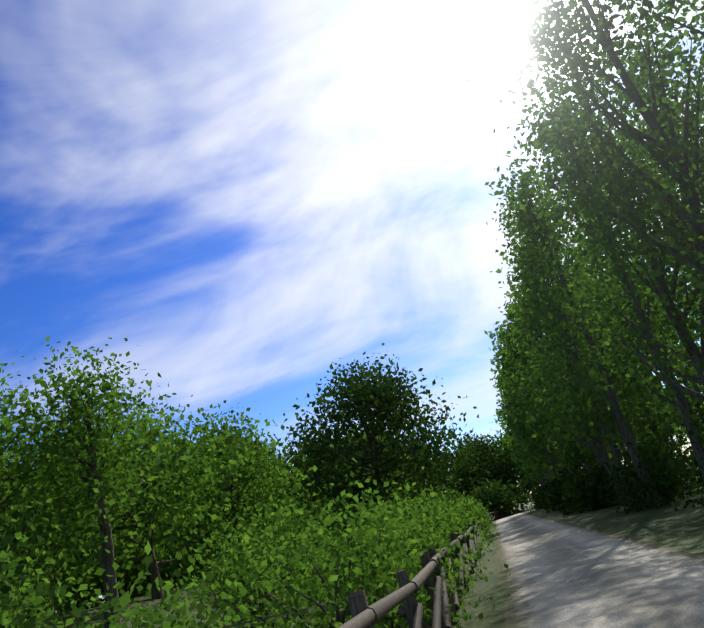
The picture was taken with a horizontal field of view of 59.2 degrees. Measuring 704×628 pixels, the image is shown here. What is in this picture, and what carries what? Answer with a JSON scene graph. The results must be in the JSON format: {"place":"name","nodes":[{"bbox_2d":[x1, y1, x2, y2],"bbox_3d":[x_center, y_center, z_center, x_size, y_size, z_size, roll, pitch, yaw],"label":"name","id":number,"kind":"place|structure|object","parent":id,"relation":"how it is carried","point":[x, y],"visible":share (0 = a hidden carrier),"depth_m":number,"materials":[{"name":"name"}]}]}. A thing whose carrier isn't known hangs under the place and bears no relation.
{"place":"outdoors","nodes":[
{"label":"outdoors","id":0,"kind":"place"},
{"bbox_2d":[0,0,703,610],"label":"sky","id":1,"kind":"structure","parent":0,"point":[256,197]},
{"bbox_2d":[17,460,703,627],"bbox_3d":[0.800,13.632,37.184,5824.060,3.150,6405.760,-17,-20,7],"label":"ground","id":2,"kind":"structure","parent":0,"point":[680,529],"depth_m":14.38,"materials":[{"name":"green plant"}]},
{"bbox_2d":[0,507,66,627],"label":"shrub","id":3,"kind":"object","parent":2,"relation":"on","point":[12,546],"visible":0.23,"depth_m":9.57,"materials":[{"name":"green plant"}]},
{"bbox_2d":[0,530,71,627],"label":"bush","id":4,"kind":"object","parent":2,"relation":"on","point":[22,599],"visible":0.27,"depth_m":11.90,"materials":[{"name":"green plant"}]},
{"bbox_2d":[0,420,98,612],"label":"broadleaf tree","id":5,"kind":"object","parent":2,"relation":"on","point":[53,545],"visible":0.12,"depth_m":16.71,"materials":[{"name":"green plant"}]},
{"bbox_2d":[0,521,103,627],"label":"shrub","id":6,"kind":"object","parent":2,"relation":"on","point":[18,619],"visible":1,"depth_m":5.31,"materials":[{"name":"green plant"}]},
{"bbox_2d":[8,562,97,618],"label":"bush","id":7,"kind":"object","parent":2,"relation":"on","point":[54,598],"visible":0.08,"depth_m":18.41,"materials":[{"name":"green plant"}]},
{"bbox_2d":[0,477,108,627],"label":"shrub","id":8,"kind":"object","parent":2,"relation":"on","point":[39,594],"visible":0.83,"depth_m":7.68,"materials":[{"name":"green plant"}]},
{"bbox_2d":[0,530,120,626],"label":"bush","id":9,"kind":"object","parent":2,"relation":"on","point":[69,582],"visible":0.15,"depth_m":14.11,"materials":[{"name":"green plant"}]},
{"bbox_2d":[0,351,121,612],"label":"broadleaf tree","id":10,"kind":"object","parent":2,"relation":"on","point":[13,470],"visible":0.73,"depth_m":12.00,"materials":[{"name":"green plant"}]},
{"bbox_2d":[5,438,131,608],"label":"broadleaf tree","id":11,"kind":"object","parent":2,"relation":"on","point":[12,530],"depth_m":30.29,"materials":[{"name":"green plant"}]},
{"bbox_2d":[39,538,137,614],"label":"bush","id":12,"kind":"object","parent":2,"relation":"on","point":[81,599],"visible":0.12,"depth_m":20.64,"materials":[{"name":"green plant"}]},
{"bbox_2d":[0,336,210,627],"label":"broadleaf tree","id":13,"kind":"object","parent":2,"relation":"on","point":[76,412],"visible":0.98,"depth_m":11.72,"materials":[{"name":"green plant"}]},
{"bbox_2d":[43,515,179,615],"bbox_3d":[-6.344,6.519,16.823,3.303,2.577,3.292,-11,-20,-10],"label":"bush","id":14,"kind":"object","parent":2,"relation":"on","point":[129,574],"visible":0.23,"depth_m":16.46,"materials":[{"name":"green plant"}]},
{"bbox_2d":[14,380,252,606],"bbox_3d":[-5.199,4.136,15.051,5.675,5.388,5.847,-17,-20,7],"label":"broadleaf tree","id":15,"kind":"object","parent":2,"relation":"on","point":[184,466],"visible":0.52,"depth_m":14.61,"materials":[{"name":"green plant"}]},
{"bbox_2d":[57,430,250,578],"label":"broadleaf tree","id":16,"kind":"object","parent":2,"relation":"on","point":[148,501],"visible":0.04,"depth_m":24.29,"materials":[{"name":"green plant"}]},
{"bbox_2d":[38,535,297,627],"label":"shrub","id":17,"kind":"object","parent":2,"relation":"on","point":[124,600],"visible":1,"depth_m":6.50,"materials":[{"name":"green plant"}]},
{"bbox_2d":[120,512,221,596],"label":"bush","id":18,"kind":"object","parent":2,"relation":"on","point":[183,563],"visible":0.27,"depth_m":18.95,"materials":[{"name":"green plant"}]},
{"bbox_2d":[164,499,241,581],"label":"bush","id":19,"kind":"object","parent":2,"relation":"on","point":[208,565],"visible":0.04,"depth_m":21.24,"materials":[{"name":"green plant"}]},
{"bbox_2d":[165,428,289,535],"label":"broadleaf tree","id":20,"kind":"object","parent":2,"relation":"on","point":[240,481],"visible":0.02,"depth_m":34.29,"materials":[{"name":"green plant"}]},
{"bbox_2d":[149,400,324,569],"bbox_3d":[-3.915,5.643,20.866,6.284,5.948,5.899,-17,-20,7],"label":"broadleaf tree","id":21,"kind":"object","parent":2,"relation":"on","point":[250,467],"visible":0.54,"depth_m":20.22,"materials":[{"name":"green plant"}]},
{"bbox_2d":[163,497,341,627],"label":"shrub","id":22,"kind":"object","parent":2,"relation":"on","point":[234,566],"visible":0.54,"depth_m":11.80,"materials":[{"name":"green plant"}]},
{"bbox_2d":[220,440,286,525],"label":"broadleaf tree","id":23,"kind":"object","parent":2,"relation":"on","point":[271,452],"visible":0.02,"depth_m":45.57,"materials":[{"name":"green plant"}]},
{"bbox_2d":[198,484,346,602],"bbox_3d":[-2.088,6.020,16.488,3.914,3.162,4.207,-6,-22,-24],"label":"shrub","id":24,"kind":"object","parent":2,"relation":"on","point":[293,523],"visible":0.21,"depth_m":16.28,"materials":[{"name":"green plant"}]},
{"bbox_2d":[218,598,372,627],"bbox_3d":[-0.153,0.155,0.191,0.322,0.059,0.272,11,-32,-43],"label":"fence","id":25,"kind":"object","parent":2,"relation":"on","point":[273,616],"visible":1,"depth_m":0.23,"materials":[{"name":"brown"}]},
{"bbox_2d":[265,430,366,518],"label":"broadleaf tree","id":26,"kind":"object","parent":2,"relation":"on","point":[293,462],"visible":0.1,"depth_m":37.07,"materials":[{"name":"green plant"}]},
{"bbox_2d":[289,479,343,534],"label":"shrub","id":27,"kind":"object","parent":2,"relation":"on","point":[309,504],"depth_m":29.37,"materials":[{"name":"green plant"}]},
{"bbox_2d":[203,444,483,627],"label":"bush","id":28,"kind":"object","parent":2,"relation":"on","point":[326,588],"visible":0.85,"depth_m":7.53,"materials":[{"name":"green plant"}]},
{"bbox_2d":[291,474,403,557],"bbox_3d":[-0.283,8.447,25.172,5.369,3.564,5.273,-17,-20,7],"label":"shrub","id":29,"kind":"object","parent":2,"relation":"on","point":[341,506],"visible":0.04,"depth_m":25.05,"materials":[{"name":"green plant"}]},
{"bbox_2d":[302,489,398,579],"bbox_3d":[-0.018,7.428,20.559,4.354,3.127,4.138,-9,-21,-16],"label":"shrub","id":30,"kind":"object","parent":2,"relation":"on","point":[338,524],"visible":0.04,"depth_m":20.50,"materials":[{"name":"green plant"}]},
{"bbox_2d":[267,343,481,530],"bbox_3d":[1.380,6.487,29.599,10.732,10.405,10.743,-17,-20,7],"label":"broadleaf tree","id":31,"kind":"object","parent":2,"relation":"on","point":[382,399],"visible":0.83,"depth_m":28.61,"materials":[{"name":"green plant"}]},
{"bbox_2d":[271,477,491,627],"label":"bush","id":32,"kind":"object","parent":2,"relation":"on","point":[405,530],"visible":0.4,"depth_m":8.76,"materials":[{"name":"green plant"}]},
{"bbox_2d":[333,424,429,497],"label":"broadleaf tree","id":33,"kind":"object","parent":2,"relation":"on","point":[403,472],"visible":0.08,"depth_m":49.00,"materials":[{"name":"green plant"}]},
{"bbox_2d":[316,479,483,609],"bbox_3d":[0.833,4.498,11.688,3.276,2.377,2.918,-17,-20,7],"label":"bush","id":34,"kind":"object","parent":2,"relation":"on","point":[476,605],"visible":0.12,"depth_m":11.56,"materials":[{"name":"green plant"}]},
{"bbox_2d":[343,511,468,575],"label":"bush","id":35,"kind":"object","parent":2,"relation":"on","point":[399,546],"visible":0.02,"depth_m":14.66,"materials":[{"name":"green plant"}]},
{"bbox_2d":[305,480,510,627],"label":"bush","id":36,"kind":"object","parent":2,"relation":"on","point":[422,547],"visible":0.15,"depth_m":10.09,"materials":[{"name":"green plant"}]},
{"bbox_2d":[382,444,438,492],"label":"tree","id":37,"kind":"object","parent":2,"relation":"on","point":[411,470],"visible":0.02,"depth_m":80.64,"materials":[{"name":"green plant"}]},
{"bbox_2d":[390,487,442,505],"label":"shrub","id":38,"kind":"object","parent":2,"relation":"on","point":[417,493],"depth_m":43.02,"materials":[{"name":"green plant"}]},
{"bbox_2d":[338,510,507,627],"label":"fence","id":39,"kind":"object","parent":2,"relation":"on","point":[364,614],"visible":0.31,"depth_m":6.88,"materials":[{"name":"brown wood"}]},
{"bbox_2d":[400,497,449,538],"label":"bush","id":40,"kind":"object","parent":2,"relation":"on","point":[439,519],"depth_m":17.65,"materials":[{"name":"green plant"}]},
{"bbox_2d":[405,431,446,483],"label":"tree","id":41,"kind":"object","parent":2,"relation":"on","point":[422,448],"depth_m":100.61,"materials":[{"name":"green plant"}]},
{"bbox_2d":[353,479,507,598],"bbox_3d":[1.039,4.910,13.440,2.907,2.730,3.253,-3,-23,-29],"label":"bush","id":42,"kind":"object","parent":2,"relation":"on","point":[431,516],"visible":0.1,"depth_m":13.16,"materials":[{"name":"green plant"}]},
{"bbox_2d":[370,488,492,578],"bbox_3d":[2.012,5.772,16.132,2.765,2.518,2.600,2,-26,-39],"label":"bush","id":43,"kind":"object","parent":2,"relation":"on","point":[451,529],"visible":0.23,"depth_m":15.95,"materials":[{"name":"green plant"}]},
{"bbox_2d":[407,486,455,512],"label":"shrub","id":44,"kind":"object","parent":2,"relation":"on","point":[432,497],"visible":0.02,"depth_m":37.68,"materials":[{"name":"green plant"}]},
{"bbox_2d":[405,443,464,496],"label":"tree","id":45,"kind":"object","parent":2,"relation":"on","point":[439,472],"visible":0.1,"depth_m":91.60,"materials":[{"name":"green plant"}]},
{"bbox_2d":[399,497,484,567],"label":"bush","id":46,"kind":"object","parent":2,"relation":"on","point":[456,521],"visible":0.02,"depth_m":19.46,"materials":[{"name":"green plant"}]},
{"bbox_2d":[409,487,488,555],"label":"bush","id":47,"kind":"object","parent":2,"relation":"on","point":[462,522],"visible":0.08,"depth_m":20.74,"materials":[{"name":"green plant"}]},
{"bbox_2d":[435,483,474,501],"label":"shrub","id":48,"kind":"object","parent":2,"relation":"on","point":[458,496],"depth_m":49.25,"materials":[{"name":"green plant"}]},
{"bbox_2d":[424,498,489,548],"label":"bush","id":49,"kind":"object","parent":2,"relation":"on","point":[467,519],"depth_m":25.43,"materials":[{"name":"green plant"}]},
{"bbox_2d":[423,488,494,555],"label":"bush","id":50,"kind":"object","parent":2,"relation":"on","point":[461,517],"visible":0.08,"depth_m":22.19,"materials":[{"name":"green plant"}]},
{"bbox_2d":[433,446,499,499],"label":"tree","id":51,"kind":"object","parent":2,"relation":"on","point":[471,472],"visible":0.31,"depth_m":92.00,"materials":[{"name":"green plant"}]},
{"bbox_2d":[444,500,492,542],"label":"bush","id":52,"kind":"object","parent":2,"relation":"on","point":[491,540],"visible":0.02,"depth_m":28.88,"materials":[{"name":"green plant"}]},
{"bbox_2d":[449,428,487,473],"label":"tree","id":53,"kind":"object","parent":2,"relation":"on","point":[465,438],"visible":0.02,"depth_m":112.44,"materials":[{"name":"green plant"}]},
{"bbox_2d":[458,497,487,529],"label":"bush","id":54,"kind":"object","parent":2,"relation":"on","point":[473,510],"visible":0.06,"depth_m":38.54,"materials":[{"name":"green plant"}]},
{"bbox_2d":[456,504,489,546],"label":"bush","id":55,"kind":"object","parent":2,"relation":"on","point":[478,528],"depth_m":26.62,"materials":[{"name":"green plant"}]},
{"bbox_2d":[450,434,497,485],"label":"tree","id":56,"kind":"object","parent":2,"relation":"on","point":[473,446],"visible":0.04,"depth_m":105.50,"materials":[{"name":"green plant"}]},
{"bbox_2d":[457,495,492,536],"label":"bush","id":57,"kind":"object","parent":2,"relation":"on","point":[480,519],"visible":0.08,"depth_m":36.15,"materials":[{"name":"green plant"}]},
{"bbox_2d":[458,492,493,534],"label":"bush","id":58,"kind":"object","parent":2,"relation":"on","point":[470,500],"visible":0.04,"depth_m":40.54,"materials":[{"name":"green plant"}]},
{"bbox_2d":[445,432,512,497],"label":"tree","id":59,"kind":"object","parent":2,"relation":"on","point":[477,448],"visible":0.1,"depth_m":97.64,"materials":[{"name":"green plant"}]},
{"bbox_2d":[458,494,499,540],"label":"bush","id":60,"kind":"object","parent":2,"relation":"on","point":[478,516],"visible":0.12,"depth_m":33.47,"materials":[{"name":"green plant"}]},
{"bbox_2d":[468,497,494,530],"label":"bush","id":61,"kind":"object","parent":2,"relation":"on","point":[486,513],"visible":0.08,"depth_m":45.59,"materials":[{"name":"green plant"}]},
{"bbox_2d":[458,471,534,519],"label":"bush","id":62,"kind":"object","parent":2,"relation":"on","point":[506,502],"visible":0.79,"depth_m":81.03,"materials":[{"name":"green plant"}]},
{"bbox_2d":[461,433,531,509],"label":"tree","id":63,"kind":"object","parent":2,"relation":"on","point":[489,445],"visible":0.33,"depth_m":97.93,"materials":[{"name":"green plant"}]},
{"bbox_2d":[484,434,540,508],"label":"tree","id":64,"kind":"object","parent":2,"relation":"on","point":[509,476],"visible":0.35,"depth_m":92.93,"materials":[{"name":"green plant"}]},
{"bbox_2d":[488,423,537,494],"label":"tree","id":65,"kind":"object","parent":2,"relation":"on","point":[506,437],"visible":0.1,"depth_m":98.61,"materials":[{"name":"green plant"}]},
{"bbox_2d":[485,429,541,508],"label":"tree","id":66,"kind":"object","parent":2,"relation":"on","point":[502,449],"depth_m":109.24,"materials":[{"name":"green plant"}]},
{"bbox_2d":[490,371,549,495],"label":"poplar tree","id":67,"kind":"object","parent":2,"relation":"on","point":[527,480],"visible":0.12,"depth_m":69.92,"materials":[{"name":"green plant"}]},
{"bbox_2d":[497,372,553,476],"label":"poplar tree","id":68,"kind":"object","parent":2,"relation":"on","point":[527,450],"visible":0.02,"depth_m":64.57,"materials":[{"name":"green plant"}]},
{"bbox_2d":[484,325,568,483],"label":"poplar tree","id":69,"kind":"object","parent":2,"relation":"on","point":[497,355],"visible":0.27,"depth_m":53.07,"materials":[{"name":"green plant"}]},
{"bbox_2d":[492,380,560,487],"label":"poplar tree","id":70,"kind":"object","parent":2,"relation":"on","point":[513,439],"visible":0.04,"depth_m":73.34,"materials":[{"name":"green plant"}]},
{"bbox_2d":[497,345,559,477],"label":"poplar tree","id":71,"kind":"object","parent":2,"relation":"on","point":[511,409],"depth_m":57.71,"materials":[{"name":"green plant"}]},
{"bbox_2d":[494,361,569,480],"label":"poplar tree","id":72,"kind":"object","parent":2,"relation":"on","point":[515,428],"visible":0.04,"depth_m":61.49,"materials":[{"name":"green plant"}]},
{"bbox_2d":[489,317,575,482],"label":"poplar tree","id":73,"kind":"object","parent":2,"relation":"on","point":[523,433],"visible":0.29,"depth_m":48.46,"materials":[{"name":"green plant"}]},
{"bbox_2d":[528,483,543,511],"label":"bush","id":74,"kind":"object","parent":2,"relation":"on","point":[535,500],"visible":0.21,"depth_m":73.92,"materials":[{"name":"green plant"}]},
{"bbox_2d":[488,296,606,471],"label":"poplar tree","id":75,"kind":"object","parent":2,"relation":"on","point":[513,391],"visible":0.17,"depth_m":45.54,"materials":[{"name":"green plant"}]},
{"bbox_2d":[541,487,563,513],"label":"bush","id":76,"kind":"object","parent":2,"relation":"on","point":[551,502],"visible":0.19,"depth_m":50.68,"materials":[{"name":"green plant"}]},
{"bbox_2d":[539,471,568,509],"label":"bush","id":77,"kind":"object","parent":2,"relation":"on","point":[547,487],"visible":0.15,"depth_m":60.26,"materials":[{"name":"green plant"}]},
{"bbox_2d":[543,470,568,511],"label":"bush","id":78,"kind":"object","parent":2,"relation":"on","point":[557,488],"visible":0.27,"depth_m":47.17,"materials":[{"name":"green plant"}]},
{"bbox_2d":[500,282,614,472],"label":"poplar tree","id":79,"kind":"object","parent":2,"relation":"on","point":[580,455],"visible":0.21,"depth_m":40.68,"materials":[{"name":"green plant"}]},
{"bbox_2d":[500,236,644,506],"bbox_3d":[11.313,2.609,32.451,6.838,14.877,6.855,-17,-20,7],"label":"poplar tree","id":80,"kind":"object","parent":2,"relation":"on","point":[598,440],"visible":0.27,"depth_m":32.04,"materials":[{"name":"green plant"}]},
{"bbox_2d":[490,181,655,507],"bbox_3d":[10.314,1.091,30.064,5.942,16.486,6.596,-17,-20,7],"label":"poplar tree","id":81,"kind":"object","parent":2,"relation":"on","point":[613,450],"visible":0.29,"depth_m":29.98,"materials":[{"name":"green plant"}]},
{"bbox_2d":[555,466,590,514],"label":"bush","id":82,"kind":"object","parent":2,"relation":"on","point":[568,505],"visible":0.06,"depth_m":37.48,"materials":[{"name":"green plant"}]},
{"bbox_2d":[499,256,647,476],"bbox_3d":[12.895,3.050,36.752,6.390,16.210,6.798,5,-28,-43],"label":"poplar tree","id":83,"kind":"object","parent":2,"relation":"on","point":[600,459],"visible":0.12,"depth_m":36.22,"materials":[{"name":"green plant"}]},
{"bbox_2d":[560,463,597,501],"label":"bush","id":84,"kind":"object","parent":2,"relation":"on","point":[571,469],"visible":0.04,"depth_m":39.61,"materials":[{"name":"green plant"}]},
{"bbox_2d":[484,149,680,507],"bbox_3d":[9.414,-0.013,25.874,6.555,16.101,6.247,-17,-20,7],"label":"poplar tree","id":85,"kind":"object","parent":2,"relation":"on","point":[614,412],"visible":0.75,"depth_m":25.75,"materials":[{"name":"green plant"}]},
{"bbox_2d":[465,0,703,373],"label":"poplar tree","id":86,"kind":"object","parent":2,"relation":"on","point":[679,175],"visible":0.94,"depth_m":13.07,"materials":[{"name":"green plant"}]},
{"bbox_2d":[493,0,703,414],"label":"poplar tree","id":87,"kind":"object","parent":2,"relation":"on","point":[692,349],"visible":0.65,"depth_m":16.25,"materials":[{"name":"green plant"}]},
{"bbox_2d":[565,309,640,452],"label":"poplar tree","id":88,"kind":"object","parent":2,"relation":"on","point":[618,440],"depth_m":45.87,"materials":[{"name":"green plant"}]},
{"bbox_2d":[513,80,703,478],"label":"poplar tree","id":89,"kind":"object","parent":2,"relation":"on","point":[681,404],"visible":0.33,"depth_m":21.30,"materials":[{"name":"green plant"}]},
{"bbox_2d":[565,280,667,446],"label":"poplar tree","id":90,"kind":"object","parent":2,"relation":"on","point":[638,435],"depth_m":40.37,"materials":[{"name":"green plant"}]},
{"bbox_2d":[602,336,656,446],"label":"poplar tree","id":91,"kind":"object","parent":2,"relation":"on","point":[640,431],"depth_m":55.64,"materials":[{"name":"green plant"}]},
{"bbox_2d":[556,0,703,288],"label":"poplar tree","id":92,"kind":"object","parent":2,"relation":"on","point":[667,26],"visible":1,"depth_m":10.05,"materials":[{"name":"green plant"}]},
{"bbox_2d":[559,229,700,451],"bbox_3d":[16.046,1.939,36.938,6.131,16.774,5.943,-9,-21,-16],"label":"poplar tree","id":93,"kind":"object","parent":2,"relation":"on","point":[654,428],"visible":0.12,"depth_m":35.58,"materials":[{"name":"green plant"}]},
{"bbox_2d":[567,190,703,438],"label":"poplar tree","id":94,"kind":"object","parent":2,"relation":"on","point":[676,410],"visible":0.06,"depth_m":30.42,"materials":[{"name":"green plant"}]},
{"bbox_2d":[585,433,694,513],"bbox_3d":[11.658,6.154,25.012,4.262,3.190,4.447,-28,-23,31],"label":"bush","id":95,"kind":"object","parent":2,"relation":"on","point":[613,476],"visible":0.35,"depth_m":25.08,"materials":[{"name":"green plant"}]},
{"bbox_2d":[602,309,692,468],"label":"poplar tree","id":96,"kind":"object","parent":2,"relation":"on","point":[672,439],"visible":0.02,"depth_m":48.01,"materials":[{"name":"green plant"}]},
{"bbox_2d":[603,430,699,514],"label":"bush","id":97,"kind":"object","parent":2,"relation":"on","point":[656,480],"visible":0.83,"depth_m":22.82,"materials":[{"name":"green plant"}]},
{"bbox_2d":[601,17,703,311],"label":"poplar tree","id":98,"kind":"object","parent":2,"relation":"on","point":[644,69],"visible":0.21,"depth_m":21.27,"materials":[{"name":"green plant"}]},
{"bbox_2d":[602,97,703,414],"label":"poplar tree","id":99,"kind":"object","parent":2,"relation":"on","point":[663,332],"visible":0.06,"depth_m":25.40,"materials":[{"name":"green plant"}]},
{"bbox_2d":[613,426,703,502],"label":"bush","id":100,"kind":"object","parent":2,"relation":"on","point":[670,444],"visible":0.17,"depth_m":27.00,"materials":[{"name":"green plant"}]},
{"bbox_2d":[620,434,696,493],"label":"bush","id":101,"kind":"object","parent":2,"relation":"on","point":[669,452],"visible":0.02,"depth_m":29.22,"materials":[{"name":"green plant"}]},
{"bbox_2d":[626,258,703,432],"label":"poplar tree","id":102,"kind":"object","parent":2,"relation":"on","point":[695,401],"visible":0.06,"depth_m":42.08,"materials":[{"name":"green plant"}]},
{"bbox_2d":[641,406,692,456],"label":"tree","id":103,"kind":"object","parent":2,"relation":"on","point":[677,439],"depth_m":95.83,"materials":[{"name":"green plant"}]},
{"bbox_2d":[640,0,703,156],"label":"poplar tree","id":104,"kind":"object","parent":2,"relation":"on","point":[681,80],"visible":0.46,"depth_m":16.34,"materials":[{"name":"green plant"}]},
{"bbox_2d":[658,214,703,375],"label":"poplar tree","id":105,"kind":"object","parent":2,"relation":"on","point":[684,298],"visible":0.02,"depth_m":34.58,"materials":[{"name":"green plant"}]},
{"bbox_2d":[659,401,703,510],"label":"bush","id":106,"kind":"object","parent":2,"relation":"on","point":[694,465],"visible":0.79,"depth_m":19.45,"materials":[{"name":"green plant"}]},
{"bbox_2d":[662,438,703,494],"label":"bush","id":107,"kind":"object","parent":2,"relation":"on","point":[687,474],"visible":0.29,"depth_m":20.77,"materials":[{"name":"green plant"}]},
{"bbox_2d":[493,508,703,627],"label":"gravel path","id":108,"kind":"structure","parent":0,"point":[564,574],"depth_m":9.66,"materials":[{"name":"grey gravel"}]},
{"bbox_2d":[680,374,703,433],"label":"tree","id":109,"kind":"object","parent":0,"point":[696,398],"visible":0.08,"depth_m":99.15,"materials":[{"name":"green plant"}]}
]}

